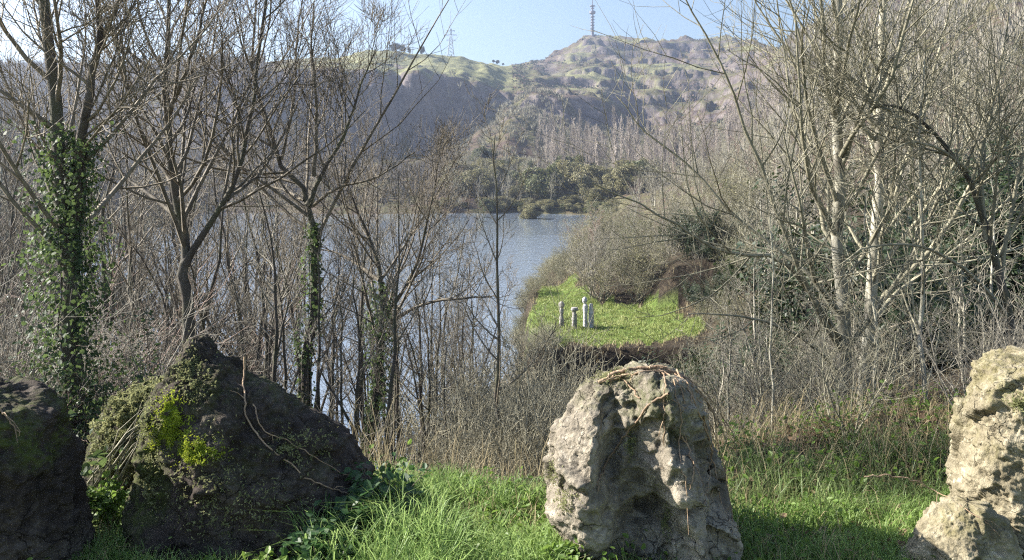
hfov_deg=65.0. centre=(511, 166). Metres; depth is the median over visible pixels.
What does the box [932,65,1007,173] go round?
hillside tree
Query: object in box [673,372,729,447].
dry vine
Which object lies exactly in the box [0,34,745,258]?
hills
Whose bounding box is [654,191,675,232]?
hillside tree
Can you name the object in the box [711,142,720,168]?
hillside tree
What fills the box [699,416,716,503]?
dry vine
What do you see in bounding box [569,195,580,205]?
shore bush
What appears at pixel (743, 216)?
evergreen shrub
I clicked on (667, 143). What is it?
poplar
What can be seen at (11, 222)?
bare sapling
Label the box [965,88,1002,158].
hillside tree
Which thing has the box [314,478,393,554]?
leafy plant
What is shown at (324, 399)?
bare sapling
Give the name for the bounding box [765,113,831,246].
hillside tree
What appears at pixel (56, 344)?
bare shrub
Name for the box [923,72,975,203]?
hillside tree
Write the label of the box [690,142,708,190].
hillside tree
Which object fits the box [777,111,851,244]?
hillside tree
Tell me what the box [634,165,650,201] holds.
hillside tree
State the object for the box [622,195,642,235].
hillside tree
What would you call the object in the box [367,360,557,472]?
bare shrub
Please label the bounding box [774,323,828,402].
bare shrub
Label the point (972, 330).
bare shrub
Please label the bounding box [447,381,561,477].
bare shrub
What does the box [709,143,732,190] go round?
hillside tree
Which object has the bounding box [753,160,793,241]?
hillside tree
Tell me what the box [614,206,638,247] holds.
hillside tree
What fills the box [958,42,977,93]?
hillside tree
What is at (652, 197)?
hillside tree
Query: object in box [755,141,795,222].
hillside tree
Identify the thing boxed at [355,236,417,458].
bare sapling
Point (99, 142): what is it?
bare sapling
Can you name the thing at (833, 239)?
pale trunk tree
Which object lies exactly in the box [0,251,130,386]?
bare shrub
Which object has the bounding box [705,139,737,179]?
hillside tree
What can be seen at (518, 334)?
olive shrub
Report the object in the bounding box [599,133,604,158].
poplar
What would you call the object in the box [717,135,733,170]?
hillside tree
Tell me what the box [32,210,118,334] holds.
hillside tree
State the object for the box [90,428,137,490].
dead stem
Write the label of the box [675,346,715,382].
evergreen shrub
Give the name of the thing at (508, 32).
sky
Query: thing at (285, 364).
bare sapling
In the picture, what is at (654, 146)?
poplar
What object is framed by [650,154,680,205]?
hillside tree
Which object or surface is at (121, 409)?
mossy mound
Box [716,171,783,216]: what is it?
olive shrub
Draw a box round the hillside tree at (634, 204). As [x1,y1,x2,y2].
[627,190,640,221]
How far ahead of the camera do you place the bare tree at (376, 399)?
10.94 m
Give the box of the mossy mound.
[82,372,164,494]
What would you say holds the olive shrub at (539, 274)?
on the ground at (632, 352)
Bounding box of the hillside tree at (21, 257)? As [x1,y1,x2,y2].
[0,198,60,359]
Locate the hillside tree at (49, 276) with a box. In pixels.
[0,173,82,362]
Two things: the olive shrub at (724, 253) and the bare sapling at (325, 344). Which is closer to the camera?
the bare sapling at (325, 344)
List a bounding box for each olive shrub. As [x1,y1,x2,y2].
[503,332,522,349]
[505,293,527,313]
[510,293,524,315]
[510,307,526,330]
[512,318,523,341]
[512,322,525,340]
[513,279,539,303]
[525,273,546,292]
[526,275,550,289]
[530,263,564,286]
[531,260,551,272]
[536,266,551,276]
[539,252,566,268]
[548,261,578,281]
[548,264,571,279]
[550,246,571,266]
[557,223,608,266]
[560,224,619,268]
[561,251,626,300]
[563,204,636,249]
[565,252,593,272]
[567,226,605,258]
[569,202,632,234]
[569,214,617,239]
[579,195,640,237]
[587,223,685,289]
[595,212,634,242]
[604,237,661,284]
[607,238,664,286]
[608,204,678,264]
[610,230,634,262]
[610,264,654,301]
[613,206,653,241]
[636,197,685,239]
[637,212,665,238]
[640,187,725,224]
[640,233,676,263]
[642,198,702,227]
[655,207,693,248]
[657,184,708,209]
[660,178,731,212]
[671,195,723,223]
[673,329,721,365]
[676,347,710,376]
[685,196,747,238]
[685,199,748,250]
[688,160,756,198]
[688,162,755,218]
[689,300,721,321]
[694,175,741,205]
[694,224,766,268]
[696,287,733,312]
[697,299,749,338]
[703,167,765,205]
[706,174,762,212]
[708,234,752,273]
[708,262,750,288]
[708,304,725,321]
[713,233,754,264]
[714,232,780,287]
[714,289,761,321]
[715,221,733,246]
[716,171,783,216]
[720,225,751,244]
[720,277,787,323]
[723,295,759,326]
[724,165,784,216]
[734,229,810,269]
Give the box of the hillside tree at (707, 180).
[695,158,713,194]
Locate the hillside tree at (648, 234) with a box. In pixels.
[644,215,653,263]
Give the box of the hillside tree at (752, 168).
[745,158,760,195]
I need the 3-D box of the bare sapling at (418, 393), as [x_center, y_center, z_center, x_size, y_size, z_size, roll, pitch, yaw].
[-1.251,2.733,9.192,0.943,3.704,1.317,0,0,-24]
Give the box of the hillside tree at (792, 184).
[779,146,807,237]
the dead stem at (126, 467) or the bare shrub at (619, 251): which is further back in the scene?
the bare shrub at (619, 251)
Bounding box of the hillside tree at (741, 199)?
[732,178,750,217]
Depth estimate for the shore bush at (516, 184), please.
294.20 m
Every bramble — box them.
[0,284,174,444]
[0,362,85,454]
[22,369,138,455]
[34,319,158,439]
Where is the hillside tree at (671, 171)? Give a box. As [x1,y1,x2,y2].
[666,157,676,197]
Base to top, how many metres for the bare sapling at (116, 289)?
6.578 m
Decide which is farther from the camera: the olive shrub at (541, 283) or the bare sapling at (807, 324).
the olive shrub at (541, 283)
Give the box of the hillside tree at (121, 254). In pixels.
[50,160,211,366]
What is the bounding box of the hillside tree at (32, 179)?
[12,145,45,210]
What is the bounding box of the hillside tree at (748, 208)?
[716,166,767,270]
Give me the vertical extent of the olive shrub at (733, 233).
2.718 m
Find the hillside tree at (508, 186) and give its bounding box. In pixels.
[503,176,511,195]
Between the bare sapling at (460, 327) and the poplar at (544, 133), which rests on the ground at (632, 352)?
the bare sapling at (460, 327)
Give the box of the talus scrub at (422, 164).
[262,145,457,208]
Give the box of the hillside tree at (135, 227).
[83,153,166,389]
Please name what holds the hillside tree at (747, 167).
on the ground at (632, 352)
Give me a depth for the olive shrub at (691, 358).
35.12 m
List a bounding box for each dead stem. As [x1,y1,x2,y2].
[87,408,143,487]
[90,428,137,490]
[93,426,139,484]
[100,424,139,486]
[107,434,138,477]
[108,449,132,484]
[109,410,140,484]
[110,430,139,469]
[112,403,141,480]
[117,431,140,481]
[117,442,136,482]
[119,441,136,507]
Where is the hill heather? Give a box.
[511,29,800,134]
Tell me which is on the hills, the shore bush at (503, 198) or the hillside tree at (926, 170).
the shore bush at (503, 198)
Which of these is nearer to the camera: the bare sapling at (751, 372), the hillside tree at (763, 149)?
the bare sapling at (751, 372)
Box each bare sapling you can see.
[0,32,179,394]
[0,56,98,362]
[0,79,57,356]
[0,83,48,347]
[0,102,118,343]
[0,107,39,322]
[0,129,56,360]
[0,201,48,362]
[22,86,178,360]
[23,0,132,350]
[37,85,146,368]
[53,91,159,370]
[64,46,137,384]
[65,116,158,356]
[86,102,218,374]
[87,82,236,373]
[93,97,212,382]
[97,130,230,364]
[97,165,170,380]
[99,36,188,331]
[106,200,241,373]
[114,84,240,367]
[115,83,294,354]
[120,103,267,364]
[122,196,249,363]
[125,131,230,371]
[127,134,190,350]
[135,122,307,376]
[161,162,347,400]
[162,166,306,364]
[173,84,315,387]
[185,111,351,361]
[197,162,304,381]
[198,124,317,392]
[198,157,309,383]
[217,217,291,370]
[218,223,314,392]
[220,137,305,372]
[222,101,300,374]
[224,114,318,381]
[225,181,344,392]
[236,230,356,416]
[242,138,324,393]
[242,219,307,375]
[257,127,389,407]
[262,201,377,412]
[294,130,360,411]
[297,224,390,439]
[297,262,374,441]
[307,203,374,417]
[309,223,360,424]
[312,225,357,421]
[330,185,381,405]
[333,193,432,465]
[340,132,402,451]
[346,191,407,447]
[349,229,404,460]
[355,132,437,466]
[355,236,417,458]
[360,217,433,439]
[365,250,418,464]
[374,201,429,472]
[376,248,452,468]
[386,205,436,473]
[404,211,473,467]
[411,194,467,422]
[413,270,450,408]
[419,296,491,472]
[423,304,505,402]
[423,333,488,460]
[427,285,466,451]
[431,214,495,390]
[432,245,483,378]
[434,260,488,421]
[435,270,477,403]
[438,227,517,385]
[439,284,493,408]
[443,229,489,391]
[682,309,732,370]
[683,285,741,389]
[687,316,744,440]
[699,275,742,426]
[710,213,790,426]
[710,338,739,429]
[720,242,788,435]
[726,308,748,360]
[733,322,762,435]
[764,241,823,349]
[775,264,806,343]
[782,236,830,383]
[787,278,830,415]
[790,287,819,394]
[804,172,863,283]
[817,261,836,405]
[827,253,861,387]
[855,158,940,370]
[891,146,957,238]
[898,280,949,396]
[931,200,983,382]
[962,222,1021,352]
[971,134,1021,330]
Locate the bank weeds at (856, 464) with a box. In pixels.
[717,379,967,494]
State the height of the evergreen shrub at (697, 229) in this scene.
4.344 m
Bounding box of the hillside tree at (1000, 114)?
[961,82,1022,148]
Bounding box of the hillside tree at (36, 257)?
[1,195,59,372]
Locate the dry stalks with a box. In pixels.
[319,379,550,480]
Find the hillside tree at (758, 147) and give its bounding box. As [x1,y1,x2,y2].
[745,119,773,177]
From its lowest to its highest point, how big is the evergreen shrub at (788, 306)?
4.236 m
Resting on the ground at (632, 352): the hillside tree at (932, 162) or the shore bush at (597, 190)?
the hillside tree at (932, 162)
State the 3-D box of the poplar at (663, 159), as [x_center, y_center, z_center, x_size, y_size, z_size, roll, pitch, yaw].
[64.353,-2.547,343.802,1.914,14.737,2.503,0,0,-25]
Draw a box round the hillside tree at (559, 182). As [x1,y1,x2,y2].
[553,171,564,196]
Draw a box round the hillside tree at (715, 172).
[705,155,724,203]
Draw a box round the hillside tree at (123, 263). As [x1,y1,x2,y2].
[54,174,174,345]
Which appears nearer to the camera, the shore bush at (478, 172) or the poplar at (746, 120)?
the shore bush at (478, 172)
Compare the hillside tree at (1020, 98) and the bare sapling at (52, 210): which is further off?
the hillside tree at (1020, 98)
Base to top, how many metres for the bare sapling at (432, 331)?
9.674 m
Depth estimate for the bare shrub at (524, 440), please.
6.98 m
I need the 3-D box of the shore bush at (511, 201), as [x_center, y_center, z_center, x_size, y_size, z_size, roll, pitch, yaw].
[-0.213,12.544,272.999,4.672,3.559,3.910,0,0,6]
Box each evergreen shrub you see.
[631,346,740,380]
[655,205,706,259]
[666,202,731,258]
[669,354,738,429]
[674,321,768,384]
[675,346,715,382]
[679,276,724,311]
[687,316,879,433]
[689,235,716,259]
[690,284,721,308]
[704,284,730,307]
[704,317,802,421]
[705,273,729,295]
[710,266,751,291]
[711,197,1023,375]
[712,265,737,285]
[725,280,821,365]
[729,207,760,228]
[731,209,756,238]
[733,232,828,301]
[742,145,1019,352]
[743,271,828,335]
[745,316,895,403]
[789,250,879,313]
[802,291,917,371]
[803,227,1023,372]
[804,225,857,283]
[864,203,1023,336]
[865,168,1023,249]
[885,232,1023,354]
[905,144,1021,212]
[923,125,1023,294]
[926,141,1023,323]
[929,113,1023,165]
[930,135,1023,214]
[930,152,1019,193]
[934,160,989,211]
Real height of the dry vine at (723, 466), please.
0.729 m
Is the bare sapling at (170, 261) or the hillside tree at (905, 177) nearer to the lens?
the bare sapling at (170, 261)
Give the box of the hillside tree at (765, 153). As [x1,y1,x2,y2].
[718,148,806,293]
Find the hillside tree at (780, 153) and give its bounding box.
[767,127,790,200]
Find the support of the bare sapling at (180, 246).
on the ground at (632, 352)
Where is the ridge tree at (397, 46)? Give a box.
[390,42,399,50]
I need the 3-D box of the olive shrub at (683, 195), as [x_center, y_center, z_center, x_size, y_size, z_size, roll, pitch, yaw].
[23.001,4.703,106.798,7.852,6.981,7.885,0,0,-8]
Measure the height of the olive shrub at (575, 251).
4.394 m
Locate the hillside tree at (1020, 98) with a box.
[1014,74,1023,132]
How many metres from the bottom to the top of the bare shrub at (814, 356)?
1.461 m
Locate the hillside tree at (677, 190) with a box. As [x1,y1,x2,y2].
[665,165,687,201]
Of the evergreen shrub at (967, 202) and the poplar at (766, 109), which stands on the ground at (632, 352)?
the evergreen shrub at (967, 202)
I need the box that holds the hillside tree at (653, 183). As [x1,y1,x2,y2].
[644,160,661,209]
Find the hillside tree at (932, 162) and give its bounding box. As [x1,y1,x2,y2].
[923,137,943,180]
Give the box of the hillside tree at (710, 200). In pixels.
[700,183,720,215]
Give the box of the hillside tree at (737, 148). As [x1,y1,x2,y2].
[727,132,743,171]
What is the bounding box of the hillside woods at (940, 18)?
[737,0,1023,176]
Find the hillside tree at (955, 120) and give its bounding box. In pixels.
[934,73,977,168]
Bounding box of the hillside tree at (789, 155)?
[774,131,798,192]
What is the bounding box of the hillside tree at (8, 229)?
[0,184,34,346]
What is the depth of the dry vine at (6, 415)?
3.88 m
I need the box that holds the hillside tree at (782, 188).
[763,145,800,245]
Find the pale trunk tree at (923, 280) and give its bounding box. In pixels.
[832,0,1014,405]
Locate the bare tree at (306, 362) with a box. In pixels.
[0,0,467,408]
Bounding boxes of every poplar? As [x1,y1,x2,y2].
[532,126,541,167]
[537,112,541,137]
[541,109,546,148]
[544,123,549,161]
[548,100,555,131]
[548,112,551,137]
[548,121,558,165]
[555,134,560,155]
[558,119,562,152]
[560,123,570,163]
[567,125,573,157]
[569,123,574,156]
[571,117,580,153]
[572,126,581,156]
[577,108,583,148]
[577,128,582,149]
[581,119,588,158]
[585,142,588,163]
[587,122,590,163]
[587,126,595,160]
[589,143,593,165]
[594,124,599,164]
[597,127,602,164]
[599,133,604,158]
[599,145,602,165]
[604,137,609,161]
[609,105,620,158]
[610,123,618,166]
[618,114,624,157]
[622,118,634,160]
[624,117,629,154]
[630,141,634,160]
[631,116,640,160]
[635,119,643,159]
[645,128,651,159]
[647,138,653,165]
[650,119,655,158]
[652,133,655,161]
[654,115,659,153]
[655,135,657,157]
[657,126,661,158]
[659,127,666,164]
[660,143,664,168]
[665,115,670,160]
[668,116,676,166]
[673,115,680,157]
[673,126,680,165]
[679,124,685,170]
[683,115,692,162]
[684,111,696,161]
[692,126,698,160]
[699,111,707,165]
[703,134,708,161]
[706,118,712,154]
[710,125,715,148]
[714,129,719,157]
[722,104,730,147]
[724,101,733,151]
[729,108,738,145]
[731,97,741,144]
[736,102,743,145]
[742,99,749,131]
[744,94,751,126]
[758,81,764,121]
[758,97,762,119]
[763,85,769,123]
[768,91,774,118]
[769,73,776,116]
[772,59,781,106]
[774,57,782,113]
[777,64,789,103]
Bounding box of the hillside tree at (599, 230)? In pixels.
[594,213,603,243]
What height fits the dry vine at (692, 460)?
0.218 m
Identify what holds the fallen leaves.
on the ground at (632, 352)
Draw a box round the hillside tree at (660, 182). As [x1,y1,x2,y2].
[652,167,666,191]
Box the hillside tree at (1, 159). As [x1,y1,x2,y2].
[0,141,28,267]
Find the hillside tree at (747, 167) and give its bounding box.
[739,154,760,182]
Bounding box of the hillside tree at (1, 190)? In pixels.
[0,126,28,324]
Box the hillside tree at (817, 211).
[791,145,830,245]
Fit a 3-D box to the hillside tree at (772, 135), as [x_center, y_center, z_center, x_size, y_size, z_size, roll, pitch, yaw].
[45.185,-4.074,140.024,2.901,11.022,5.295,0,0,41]
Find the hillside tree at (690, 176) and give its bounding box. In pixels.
[678,152,700,195]
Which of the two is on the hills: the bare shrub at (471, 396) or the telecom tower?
the telecom tower
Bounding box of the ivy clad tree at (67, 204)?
[0,0,270,465]
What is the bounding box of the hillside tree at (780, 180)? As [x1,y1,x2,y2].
[756,152,789,221]
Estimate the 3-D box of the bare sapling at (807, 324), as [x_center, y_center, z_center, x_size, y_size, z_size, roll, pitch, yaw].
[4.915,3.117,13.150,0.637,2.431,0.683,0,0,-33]
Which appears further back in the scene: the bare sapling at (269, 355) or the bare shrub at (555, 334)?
the bare shrub at (555, 334)
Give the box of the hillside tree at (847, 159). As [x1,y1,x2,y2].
[826,116,871,228]
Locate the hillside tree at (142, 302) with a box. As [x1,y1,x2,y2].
[91,246,161,382]
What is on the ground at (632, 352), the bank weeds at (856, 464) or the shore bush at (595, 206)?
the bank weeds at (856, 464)
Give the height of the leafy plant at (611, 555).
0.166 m
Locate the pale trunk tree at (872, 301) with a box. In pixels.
[799,141,923,411]
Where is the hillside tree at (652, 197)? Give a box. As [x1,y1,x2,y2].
[641,172,659,218]
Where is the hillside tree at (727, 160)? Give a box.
[719,144,732,187]
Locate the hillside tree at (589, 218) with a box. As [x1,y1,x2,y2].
[585,202,595,230]
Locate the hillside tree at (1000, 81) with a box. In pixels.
[981,55,1008,101]
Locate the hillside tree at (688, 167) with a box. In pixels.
[679,158,693,180]
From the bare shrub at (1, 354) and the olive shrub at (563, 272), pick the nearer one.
the bare shrub at (1, 354)
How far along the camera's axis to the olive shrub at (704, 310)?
52.30 m
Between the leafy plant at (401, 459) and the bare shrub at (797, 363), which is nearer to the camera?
the leafy plant at (401, 459)
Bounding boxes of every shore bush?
[434,197,447,205]
[437,172,459,190]
[441,161,472,173]
[446,175,478,194]
[452,167,496,186]
[459,179,478,194]
[464,173,498,195]
[469,146,498,161]
[470,158,491,172]
[478,158,499,167]
[478,198,495,209]
[483,202,498,211]
[488,163,509,186]
[494,195,509,204]
[498,203,507,210]
[504,183,529,199]
[507,170,516,180]
[508,198,517,207]
[510,156,524,165]
[511,170,525,184]
[511,201,523,208]
[512,171,525,185]
[515,158,528,168]
[517,160,537,171]
[519,204,541,218]
[522,166,567,199]
[523,201,538,210]
[536,167,563,195]
[537,199,552,208]
[541,202,553,209]
[549,154,585,172]
[549,159,583,195]
[549,196,560,206]
[550,161,579,175]
[557,197,574,205]
[559,195,580,203]
[564,203,576,210]
[569,164,613,196]
[569,180,583,194]
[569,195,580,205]
[576,202,584,210]
[579,184,607,201]
[583,202,598,211]
[599,202,613,209]
[602,173,625,197]
[605,199,621,205]
[608,158,642,173]
[611,163,643,194]
[624,159,661,190]
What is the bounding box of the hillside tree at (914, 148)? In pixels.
[898,93,942,206]
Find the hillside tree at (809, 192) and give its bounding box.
[794,132,831,239]
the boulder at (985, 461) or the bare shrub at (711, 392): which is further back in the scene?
the bare shrub at (711, 392)
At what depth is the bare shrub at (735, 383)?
12.91 m
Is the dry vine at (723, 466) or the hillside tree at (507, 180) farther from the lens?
the hillside tree at (507, 180)
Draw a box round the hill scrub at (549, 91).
[511,29,798,135]
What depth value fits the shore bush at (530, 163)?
342.27 m
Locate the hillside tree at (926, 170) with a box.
[907,141,943,206]
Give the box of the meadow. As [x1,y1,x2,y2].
[525,264,705,346]
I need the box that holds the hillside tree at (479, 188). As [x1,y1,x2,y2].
[473,176,483,207]
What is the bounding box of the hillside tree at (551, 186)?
[545,171,554,199]
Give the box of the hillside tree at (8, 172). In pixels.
[0,124,42,291]
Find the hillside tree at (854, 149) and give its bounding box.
[843,97,872,202]
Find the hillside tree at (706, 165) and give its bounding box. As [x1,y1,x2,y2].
[696,144,712,178]
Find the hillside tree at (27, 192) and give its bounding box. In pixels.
[2,162,41,253]
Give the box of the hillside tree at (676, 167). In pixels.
[671,156,679,182]
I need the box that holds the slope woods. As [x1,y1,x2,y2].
[0,52,266,223]
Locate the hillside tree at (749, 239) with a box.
[741,174,793,325]
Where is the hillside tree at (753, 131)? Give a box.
[742,110,761,149]
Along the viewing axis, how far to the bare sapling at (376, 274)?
32.42 m
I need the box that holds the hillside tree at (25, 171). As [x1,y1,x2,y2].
[12,141,44,201]
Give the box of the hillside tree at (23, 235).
[0,177,57,317]
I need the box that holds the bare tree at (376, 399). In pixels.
[261,85,532,467]
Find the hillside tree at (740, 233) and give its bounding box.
[732,181,792,325]
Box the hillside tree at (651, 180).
[641,158,666,207]
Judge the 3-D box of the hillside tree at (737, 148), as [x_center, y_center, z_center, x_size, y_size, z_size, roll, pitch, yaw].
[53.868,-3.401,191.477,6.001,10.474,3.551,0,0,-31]
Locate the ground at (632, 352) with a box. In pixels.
[2,100,1023,559]
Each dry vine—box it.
[0,409,20,442]
[230,356,349,494]
[252,404,346,474]
[581,392,669,493]
[598,365,717,427]
[602,370,685,403]
[616,374,640,398]
[655,369,709,404]
[659,368,684,445]
[661,435,703,489]
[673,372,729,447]
[673,379,688,534]
[676,369,721,503]
[682,374,740,471]
[691,391,732,534]
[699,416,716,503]
[864,474,1001,535]
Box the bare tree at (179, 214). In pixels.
[18,0,387,343]
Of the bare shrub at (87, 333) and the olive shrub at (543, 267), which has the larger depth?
the olive shrub at (543, 267)
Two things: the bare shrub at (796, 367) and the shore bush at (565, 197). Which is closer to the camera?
the bare shrub at (796, 367)
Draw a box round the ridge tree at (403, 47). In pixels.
[398,44,405,51]
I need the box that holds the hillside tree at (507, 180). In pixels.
[500,165,515,194]
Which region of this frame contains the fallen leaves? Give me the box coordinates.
[719,407,952,559]
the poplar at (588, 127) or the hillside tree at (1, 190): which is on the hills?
the poplar at (588, 127)
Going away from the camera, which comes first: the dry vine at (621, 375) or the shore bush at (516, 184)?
the dry vine at (621, 375)
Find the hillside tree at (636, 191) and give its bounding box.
[627,179,641,210]
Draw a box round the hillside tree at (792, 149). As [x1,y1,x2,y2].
[782,124,812,183]
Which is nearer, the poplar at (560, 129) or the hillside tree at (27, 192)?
the hillside tree at (27, 192)
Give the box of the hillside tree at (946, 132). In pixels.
[933,91,964,182]
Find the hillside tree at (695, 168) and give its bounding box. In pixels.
[691,152,703,194]
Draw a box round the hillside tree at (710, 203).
[702,184,721,223]
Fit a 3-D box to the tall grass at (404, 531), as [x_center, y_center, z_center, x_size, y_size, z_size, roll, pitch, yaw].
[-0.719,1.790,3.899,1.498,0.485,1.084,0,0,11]
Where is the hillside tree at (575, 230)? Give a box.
[564,216,586,253]
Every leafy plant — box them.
[68,410,128,498]
[87,465,129,522]
[203,552,218,559]
[244,546,287,559]
[279,510,366,559]
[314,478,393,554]
[324,452,430,529]
[367,438,424,486]
[537,536,581,559]
[601,552,615,559]
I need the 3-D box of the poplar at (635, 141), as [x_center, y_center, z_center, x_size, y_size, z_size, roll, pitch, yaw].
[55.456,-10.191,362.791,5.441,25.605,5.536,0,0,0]
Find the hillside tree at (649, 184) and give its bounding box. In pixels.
[641,166,656,209]
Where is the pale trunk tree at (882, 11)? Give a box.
[702,0,1023,409]
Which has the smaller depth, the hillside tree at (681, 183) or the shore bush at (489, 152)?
the hillside tree at (681, 183)
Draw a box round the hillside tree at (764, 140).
[745,114,771,177]
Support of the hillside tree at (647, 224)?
on the ground at (632, 352)
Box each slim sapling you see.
[430,81,566,478]
[719,163,836,434]
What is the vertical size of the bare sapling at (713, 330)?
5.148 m
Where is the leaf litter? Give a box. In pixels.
[376,383,964,472]
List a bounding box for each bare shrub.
[0,236,165,380]
[0,243,117,383]
[0,246,246,408]
[0,248,160,393]
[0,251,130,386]
[0,263,228,426]
[0,273,232,450]
[0,290,88,383]
[0,294,143,399]
[0,302,232,439]
[2,283,155,410]
[4,262,327,385]
[5,318,228,388]
[13,289,154,380]
[16,261,178,405]
[20,266,355,414]
[27,308,291,380]
[56,232,258,404]
[250,362,454,472]
[287,330,492,466]
[325,297,674,478]
[350,335,595,472]
[356,308,560,454]
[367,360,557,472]
[377,346,557,449]
[378,293,615,439]
[378,351,585,468]
[386,349,579,471]
[390,328,593,478]
[392,321,583,465]
[392,366,574,438]
[395,357,558,480]
[401,351,538,436]
[403,341,510,424]
[407,320,542,454]
[407,369,542,457]
[409,312,618,442]
[409,342,615,476]
[416,363,535,477]
[417,320,572,440]
[422,274,576,460]
[423,308,571,480]
[428,302,575,471]
[432,332,624,461]
[439,329,612,478]
[445,318,586,479]
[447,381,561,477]
[462,316,608,468]
[465,344,665,435]
[466,402,552,476]
[473,329,591,405]
[478,359,603,465]
[504,335,561,416]
[514,337,550,356]
[516,331,547,347]
[518,327,550,355]
[520,333,547,351]
[523,313,559,340]
[531,318,578,348]
[534,326,562,351]
[552,227,628,296]
[553,216,591,262]
[560,219,615,277]
[564,209,619,249]
[573,228,625,267]
[588,239,615,277]
[592,225,641,264]
[599,241,642,269]
[606,223,657,261]
[607,231,657,280]
[618,238,652,275]
[641,192,695,257]
[663,200,712,247]
[665,325,822,440]
[668,210,717,259]
[668,343,811,439]
[675,331,782,431]
[679,329,741,381]
[684,202,730,248]
[686,325,804,440]
[689,309,887,435]
[694,313,777,413]
[694,369,775,437]
[697,352,740,437]
[701,350,812,436]
[726,342,835,427]
[742,305,812,421]
[746,286,905,416]
[747,321,895,420]
[749,322,880,414]
[760,302,948,437]
[765,358,836,421]
[773,309,891,390]
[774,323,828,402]
[780,282,932,411]
[788,320,920,404]
[815,291,901,386]
[818,284,986,404]
[852,319,926,399]
[868,255,1023,409]
[919,268,1023,373]
[923,283,1020,374]
[935,283,1023,390]
[939,280,1023,384]
[943,287,988,347]
[955,247,1023,348]
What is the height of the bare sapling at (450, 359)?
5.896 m
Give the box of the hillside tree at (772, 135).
[763,115,776,161]
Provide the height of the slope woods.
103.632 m
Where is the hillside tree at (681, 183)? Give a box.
[670,170,690,200]
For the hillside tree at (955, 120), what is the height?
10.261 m
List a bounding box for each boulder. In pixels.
[0,375,96,559]
[121,334,375,559]
[541,361,742,559]
[895,496,1023,559]
[945,345,1023,557]
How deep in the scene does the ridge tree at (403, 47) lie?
707.38 m
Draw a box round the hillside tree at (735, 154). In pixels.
[715,129,747,183]
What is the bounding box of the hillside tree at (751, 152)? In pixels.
[729,129,771,179]
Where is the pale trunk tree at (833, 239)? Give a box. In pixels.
[514,0,1023,412]
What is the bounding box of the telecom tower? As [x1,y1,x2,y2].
[589,0,595,35]
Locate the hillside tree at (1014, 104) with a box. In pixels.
[1002,78,1023,136]
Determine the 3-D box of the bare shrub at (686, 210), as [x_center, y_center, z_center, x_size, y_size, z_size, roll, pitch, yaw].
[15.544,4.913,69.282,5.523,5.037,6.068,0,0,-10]
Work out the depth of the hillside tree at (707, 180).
122.69 m
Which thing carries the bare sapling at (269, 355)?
on the ground at (632, 352)
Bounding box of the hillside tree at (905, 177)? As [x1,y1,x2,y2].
[885,125,929,220]
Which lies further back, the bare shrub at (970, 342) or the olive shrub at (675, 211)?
the olive shrub at (675, 211)
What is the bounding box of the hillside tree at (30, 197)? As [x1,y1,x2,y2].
[1,154,83,345]
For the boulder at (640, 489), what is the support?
on the ground at (632, 352)
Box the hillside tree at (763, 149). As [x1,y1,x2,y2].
[737,129,778,175]
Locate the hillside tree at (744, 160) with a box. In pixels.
[722,123,759,188]
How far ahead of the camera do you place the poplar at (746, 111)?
424.17 m
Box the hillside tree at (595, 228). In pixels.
[586,203,604,269]
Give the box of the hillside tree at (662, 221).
[653,200,670,239]
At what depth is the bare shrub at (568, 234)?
83.35 m
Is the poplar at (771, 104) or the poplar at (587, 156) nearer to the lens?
the poplar at (587, 156)
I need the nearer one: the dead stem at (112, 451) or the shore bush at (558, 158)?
the dead stem at (112, 451)
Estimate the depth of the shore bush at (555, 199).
270.73 m
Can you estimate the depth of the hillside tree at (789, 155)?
89.22 m
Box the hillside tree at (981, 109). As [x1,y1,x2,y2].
[953,71,1019,159]
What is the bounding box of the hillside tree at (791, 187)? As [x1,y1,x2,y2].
[763,134,826,250]
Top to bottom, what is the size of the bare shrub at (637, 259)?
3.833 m
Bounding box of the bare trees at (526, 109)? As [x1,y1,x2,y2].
[441,70,743,206]
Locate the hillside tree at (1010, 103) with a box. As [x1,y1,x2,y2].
[1000,74,1023,133]
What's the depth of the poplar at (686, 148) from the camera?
317.81 m
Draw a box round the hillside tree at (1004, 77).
[989,52,1021,113]
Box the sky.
[0,0,830,65]
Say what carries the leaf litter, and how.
on the ground at (632, 352)
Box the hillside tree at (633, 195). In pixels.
[625,178,641,220]
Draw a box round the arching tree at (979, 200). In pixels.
[733,0,1023,347]
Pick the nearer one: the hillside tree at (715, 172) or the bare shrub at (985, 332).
the bare shrub at (985, 332)
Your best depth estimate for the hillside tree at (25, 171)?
103.28 m
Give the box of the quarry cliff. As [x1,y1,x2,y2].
[61,67,529,159]
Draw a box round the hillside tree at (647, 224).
[640,212,655,234]
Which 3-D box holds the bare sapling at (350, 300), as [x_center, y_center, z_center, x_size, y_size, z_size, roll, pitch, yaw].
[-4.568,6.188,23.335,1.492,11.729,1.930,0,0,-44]
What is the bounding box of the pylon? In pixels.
[446,29,454,56]
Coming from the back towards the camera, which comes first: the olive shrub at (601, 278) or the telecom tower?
the telecom tower
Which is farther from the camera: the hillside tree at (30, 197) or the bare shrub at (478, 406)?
the hillside tree at (30, 197)
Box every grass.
[69,449,949,559]
[260,468,497,559]
[519,260,713,374]
[708,359,969,492]
[712,410,950,524]
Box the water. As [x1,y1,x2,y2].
[60,212,596,468]
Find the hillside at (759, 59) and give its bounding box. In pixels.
[746,0,1023,182]
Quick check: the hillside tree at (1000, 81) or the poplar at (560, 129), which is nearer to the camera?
the hillside tree at (1000, 81)

